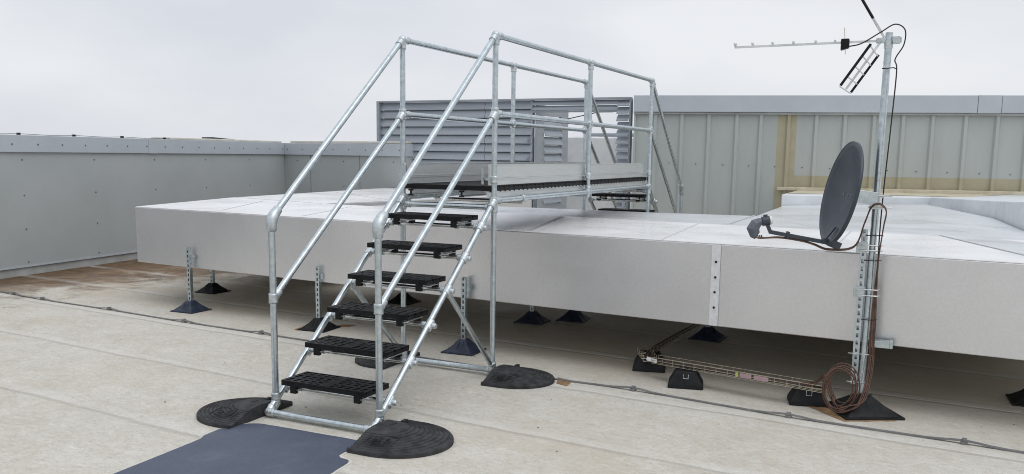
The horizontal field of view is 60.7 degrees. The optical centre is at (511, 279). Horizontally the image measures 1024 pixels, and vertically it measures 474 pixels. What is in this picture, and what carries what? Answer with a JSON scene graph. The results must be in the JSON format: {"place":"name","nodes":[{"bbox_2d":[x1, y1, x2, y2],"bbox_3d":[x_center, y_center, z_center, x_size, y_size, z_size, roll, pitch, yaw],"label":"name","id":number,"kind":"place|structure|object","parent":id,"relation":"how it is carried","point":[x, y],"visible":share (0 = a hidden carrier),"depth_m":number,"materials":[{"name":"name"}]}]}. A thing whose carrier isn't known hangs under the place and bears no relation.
{"place":"outdoors","nodes":[
{"label":"outdoors","id":0,"kind":"place"},
{"bbox_2d":[202,137,225,138],"bbox_3d":[-6.655,-3.176,19.825,0.581,0.095,0.492,-6,10,-38],"label":"rooflight","id":1,"kind":"object","parent":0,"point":[212,138],"visible":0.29,"depth_m":19.60,"materials":[{"name":"white plastic"}]},
{"bbox_2d":[0,259,1023,473],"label":"roof","id":2,"kind":"structure","parent":0,"point":[120,381],"depth_m":6.36,"materials":[{"name":"beige concrete"}]},
{"bbox_2d":[0,134,284,278],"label":"parapet wall","id":3,"kind":"structure","parent":2,"relation":"on","point":[68,202],"depth_m":12.87,"materials":[{"name":"grey metal"}]},
{"bbox_2d":[0,133,168,138],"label":"earth wire","id":4,"kind":"object","parent":3,"relation":"on","point":[79,135],"visible":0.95,"depth_m":12.50,"materials":[{"name":"grey metal"}]},
{"bbox_2d":[170,247,211,313],"bbox_3d":[-3.417,-0.002,9.283,0.300,0.675,0.300,4,9,24],"label":"duct support","id":5,"kind":"object","parent":2,"relation":"on","point":[190,305],"visible":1,"depth_m":9.26,"materials":[{"name":"black rubber"}]},
{"bbox_2d":[194,270,230,293],"bbox_3d":[-3.622,-0.076,10.568,0.300,0.453,0.300,5,9,26],"label":"duct support","id":6,"kind":"object","parent":2,"relation":"on","point":[212,287],"visible":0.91,"depth_m":10.54,"materials":[{"name":"black rubber"}]},
{"bbox_2d":[113,423,356,473],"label":"walkway","id":7,"kind":"structure","parent":2,"relation":"on","point":[254,448],"depth_m":4.91,"materials":[{"name":"grey rubber"}]},
{"bbox_2d":[196,397,292,428],"bbox_3d":[-1.808,0.824,5.716,0.446,0.090,0.600,5,9,25],"label":"rubber pad","id":8,"kind":"object","parent":2,"relation":"on","point":[229,413],"visible":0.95,"depth_m":5.57,"materials":[{"name":"black rubber"}]},
{"bbox_2d":[297,266,340,332],"bbox_3d":[-1.862,0.174,8.424,0.300,0.610,0.300,4,9,20],"label":"duct support","id":9,"kind":"object","parent":2,"relation":"on","point":[313,324],"visible":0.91,"depth_m":8.40,"materials":[{"name":"black rubber"}]},
{"bbox_2d":[337,324,353,326],"bbox_3d":[-1.656,0.455,8.624,0.208,0.003,0.120,2,8,6],"label":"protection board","id":10,"kind":"object","parent":2,"relation":"on","point":[345,325],"visible":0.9,"depth_m":8.62,"materials":[{"name":"brown wood"}]},
{"bbox_2d":[284,141,413,193],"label":"parapet wall","id":11,"kind":"structure","parent":2,"relation":"on","point":[338,166],"depth_m":16.43,"materials":[{"name":"grey metal"}]},
{"bbox_2d":[355,350,419,369],"bbox_3d":[-1.081,0.619,7.227,0.407,0.089,0.560,5,9,25],"label":"rubber pad","id":12,"kind":"object","parent":2,"relation":"on","point":[367,363],"visible":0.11,"depth_m":7.01,"materials":[{"name":"black rubber"}]},
{"bbox_2d":[347,419,453,458],"bbox_3d":[-0.590,0.921,5.151,0.485,0.090,0.620,5,9,25],"label":"rubber pad","id":13,"kind":"object","parent":2,"relation":"on","point":[401,439],"visible":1,"depth_m":5.05,"materials":[{"name":"black rubber"}]},
{"bbox_2d":[388,293,420,304],"bbox_3d":[-1.243,0.038,10.000,0.300,0.453,0.300,5,9,25],"label":"duct support","id":14,"kind":"object","parent":2,"relation":"on","point":[410,299],"visible":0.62,"depth_m":9.96,"materials":[{"name":"black rubber"}]},
{"bbox_2d":[135,188,1023,359],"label":"ventilation duct","id":15,"kind":"object","parent":14,"relation":"on","point":[938,293],"visible":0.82,"depth_m":6.81,"materials":[{"name":"metal"}]},
{"bbox_2d":[441,277,486,355],"bbox_3d":[-0.413,0.301,7.542,0.300,0.648,0.300,4,9,22],"label":"duct support","id":16,"kind":"object","parent":2,"relation":"on","point":[464,345],"visible":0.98,"depth_m":7.51,"materials":[{"name":"black rubber"}]},
{"bbox_2d":[264,31,683,431],"bbox_3d":[0.373,-0.816,8.552,0.888,2.583,7.362,5,9,25],"label":"step-over platform","id":17,"kind":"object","parent":2,"relation":"on","point":[496,183],"visible":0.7,"depth_m":6.45,"materials":[{"name":"metal"}]},
{"bbox_2d":[376,97,632,208],"bbox_3d":[-0.039,-1.848,15.635,4.830,2.628,1.360,5,9,25],"label":"louvre screen","id":18,"kind":"object","parent":2,"relation":"on","point":[453,141],"visible":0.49,"depth_m":15.17,"materials":[{"name":"grey metal"}]},
{"bbox_2d":[534,105,568,208],"bbox_3d":[0.708,-2.121,15.311,0.090,1.780,1.220,5,9,27],"label":"door","id":19,"kind":"structure","parent":18,"relation":"in","point":[561,151],"depth_m":15.22,"materials":[{"name":"grey metal"}]},
{"bbox_2d":[0,291,1023,453],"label":"conductor strip","id":20,"kind":"object","parent":2,"relation":"on","point":[964,441],"visible":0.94,"depth_m":6.15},
{"bbox_2d":[481,364,554,388],"bbox_3d":[0.094,0.722,6.617,0.456,0.089,0.560,5,9,25],"label":"rubber pad","id":21,"kind":"object","parent":2,"relation":"on","point":[504,376],"visible":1,"depth_m":6.51,"materials":[{"name":"black rubber"}]},
{"bbox_2d":[513,305,550,324],"bbox_3d":[0.211,0.208,8.945,0.300,0.453,0.300,4,9,23],"label":"duct support","id":22,"kind":"object","parent":2,"relation":"on","point":[532,316],"visible":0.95,"depth_m":8.90,"materials":[{"name":"black rubber"}]},
{"bbox_2d":[557,377,570,385],"bbox_3d":[0.394,0.771,6.601,0.112,0.003,0.241,2,8,6],"label":"protection board","id":23,"kind":"object","parent":2,"relation":"on","point":[564,383],"visible":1,"depth_m":6.57,"materials":[{"name":"brown wood"}]},
{"bbox_2d":[556,310,590,322],"bbox_3d":[0.646,0.193,9.094,0.300,0.453,0.300,4,9,19],"label":"duct support","id":24,"kind":"object","parent":2,"relation":"on","point":[574,316],"visible":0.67,"depth_m":9.04,"materials":[{"name":"black rubber"}]},
{"bbox_2d":[533,136,632,209],"bbox_3d":[1.837,-1.804,17.520,2.600,2.060,1.946,5,9,25],"label":"plant duct","id":25,"kind":"object","parent":2,"relation":"on","point":[575,148],"visible":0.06,"depth_m":16.82,"materials":[{"name":"grey metal"}]},
{"bbox_2d":[591,133,633,136],"bbox_3d":[2.589,-2.096,19.212,1.500,2.180,1.400,5,9,25],"label":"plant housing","id":26,"kind":"object","parent":2,"relation":"on","point":[602,135],"visible":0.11,"depth_m":18.57,"materials":[{"name":"grey metal"}]},
{"bbox_2d":[632,350,664,372],"bbox_3d":[1.114,0.651,7.083,0.258,0.125,0.321,2,8,11],"label":"rubber block","id":27,"kind":"object","parent":2,"relation":"on","point":[640,365],"depth_m":6.95,"materials":[{"name":"black rubber"}]},
{"bbox_2d":[637,323,827,392],"bbox_3d":[1.477,0.576,6.972,1.008,0.049,2.410,-1,8,-10],"label":"cable tray","id":28,"kind":"object","parent":27,"relation":"on","point":[758,378],"visible":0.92,"depth_m":6.37,"materials":[{"name":"metal"}]},
{"bbox_2d":[645,324,790,381],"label":"tray cable","id":29,"kind":"object","parent":28,"relation":"in","point":[687,364],"visible":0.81,"depth_m":6.86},
{"bbox_2d":[648,324,791,382],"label":"tray cable","id":30,"kind":"object","parent":28,"relation":"in","point":[693,366],"visible":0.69,"depth_m":6.61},
{"bbox_2d":[650,324,796,383],"bbox_3d":[1.499,0.580,7.042,0.916,0.014,2.303,0,8,-9],"label":"tray cable","id":31,"kind":"object","parent":28,"relation":"in","point":[697,367],"visible":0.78,"depth_m":6.87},
{"bbox_2d":[647,324,815,385],"bbox_3d":[1.487,0.580,7.043,0.919,0.014,2.318,-1,8,-9],"label":"tray cable","id":32,"kind":"object","parent":28,"relation":"in","point":[690,365],"visible":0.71,"depth_m":6.85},
{"bbox_2d":[652,324,821,387],"bbox_3d":[1.504,0.581,7.041,0.917,0.014,2.296,0,8,-9],"label":"tray cable","id":33,"kind":"object","parent":28,"relation":"in","point":[655,351],"visible":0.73,"depth_m":6.48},
{"bbox_2d":[668,367,702,389],"bbox_3d":[1.298,0.733,6.528,0.258,0.125,0.200,3,8,12],"label":"rubber block","id":34,"kind":"object","parent":2,"relation":"on","point":[685,378],"depth_m":6.45,"materials":[{"name":"rubber"}]},
{"bbox_2d":[688,325,726,342],"bbox_3d":[1.856,0.330,8.248,0.300,0.453,0.300,5,9,27],"label":"duct support","id":35,"kind":"object","parent":2,"relation":"on","point":[709,333],"visible":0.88,"depth_m":8.20,"materials":[{"name":"black rubber"}]},
{"bbox_2d":[787,384,827,407],"bbox_3d":[2.068,0.802,6.116,0.258,0.125,0.200,3,8,12],"label":"rubber block","id":36,"kind":"object","parent":2,"relation":"on","point":[799,397],"depth_m":6.04,"materials":[{"name":"rubber"}]},
{"bbox_2d":[631,95,1023,215],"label":"cladding wall","id":37,"kind":"structure","parent":2,"relation":"on","point":[748,155],"depth_m":13.27,"materials":[{"name":"grey metal"}]},
{"bbox_2d":[808,406,895,421],"bbox_3d":[2.277,0.898,5.894,0.505,0.003,0.413,1,8,5],"label":"protection board","id":38,"kind":"object","parent":2,"relation":"on","point":[827,411],"visible":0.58,"depth_m":5.83,"materials":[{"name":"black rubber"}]},
{"bbox_2d":[829,32,904,419],"bbox_3d":[2.389,-0.341,5.753,0.400,2.500,0.400,0,8,-4],"label":"antenna mast","id":39,"kind":"object","parent":38,"relation":"on","point":[870,407],"visible":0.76,"depth_m":5.79,"materials":[{"name":"silver metal"}]},
{"bbox_2d":[733,0,901,93],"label":"tv aerial","id":40,"kind":"object","parent":39,"relation":"attached to","point":[845,43],"visible":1,"depth_m":5.68,"materials":[{"name":"metal"}]},
{"bbox_2d":[747,141,891,249],"bbox_3d":[2.004,-0.546,5.704,0.679,0.712,0.649,-6,10,-38],"label":"satellite dish","id":41,"kind":"object","parent":39,"relation":"attached to","point":[844,194],"visible":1,"depth_m":5.75,"materials":[{"name":"metal"}]},
{"bbox_2d":[759,235,881,412],"bbox_3d":[2.040,0.177,5.862,0.795,1.388,0.251,3,8,15],"label":"coax cable","id":42,"kind":"object","parent":39,"relation":"attached to","point":[848,369],"visible":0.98,"depth_m":5.80,"materials":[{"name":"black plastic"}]},
{"bbox_2d":[756,204,886,408],"bbox_3d":[2.028,0.163,5.857,0.812,1.358,0.261,3,8,15],"label":"coax cable","id":43,"kind":"object","parent":39,"relation":"attached to","point":[874,317],"visible":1,"depth_m":5.76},
{"bbox_2d":[757,203,886,412],"bbox_3d":[2.034,0.173,5.859,0.803,1.391,0.257,3,8,15],"label":"coax cable","id":44,"kind":"object","parent":39,"relation":"attached to","point":[872,337],"visible":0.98,"depth_m":5.78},
{"bbox_2d":[761,203,884,411],"bbox_3d":[2.046,0.171,5.861,0.786,1.386,0.249,3,8,15],"label":"coax cable","id":45,"kind":"object","parent":39,"relation":"attached to","point":[848,364],"visible":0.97,"depth_m":5.80,"materials":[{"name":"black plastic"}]},
{"bbox_2d":[849,24,905,380],"bbox_3d":[2.333,-0.471,5.770,0.337,2.351,0.067,5,9,25],"label":"aerial cable","id":46,"kind":"object","parent":39,"relation":"attached to","point":[889,137],"visible":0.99,"depth_m":5.63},
{"bbox_2d":[781,190,1023,230],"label":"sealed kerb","id":47,"kind":"structure","parent":2,"relation":"on","point":[1008,209],"depth_m":11.32,"materials":[{"name":"white metal"}]},
{"bbox_2d":[1005,389,1023,406],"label":"duct support","id":48,"kind":"object","parent":2,"relation":"on","point":[1016,398],"visible":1,"depth_m":6.20,"materials":[{"name":"black rubber"}]},
{"bbox_2d":[0,0,1023,143],"label":"sky","id":49,"kind":"structure","parent":0,"point":[285,71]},
{"bbox_2d":[379,201,1023,255],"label":"ventilation duct","id":50,"kind":"object","parent":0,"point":[925,219],"visible":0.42,"depth_m":9.00,"materials":[{"name":"metal"}]}
]}

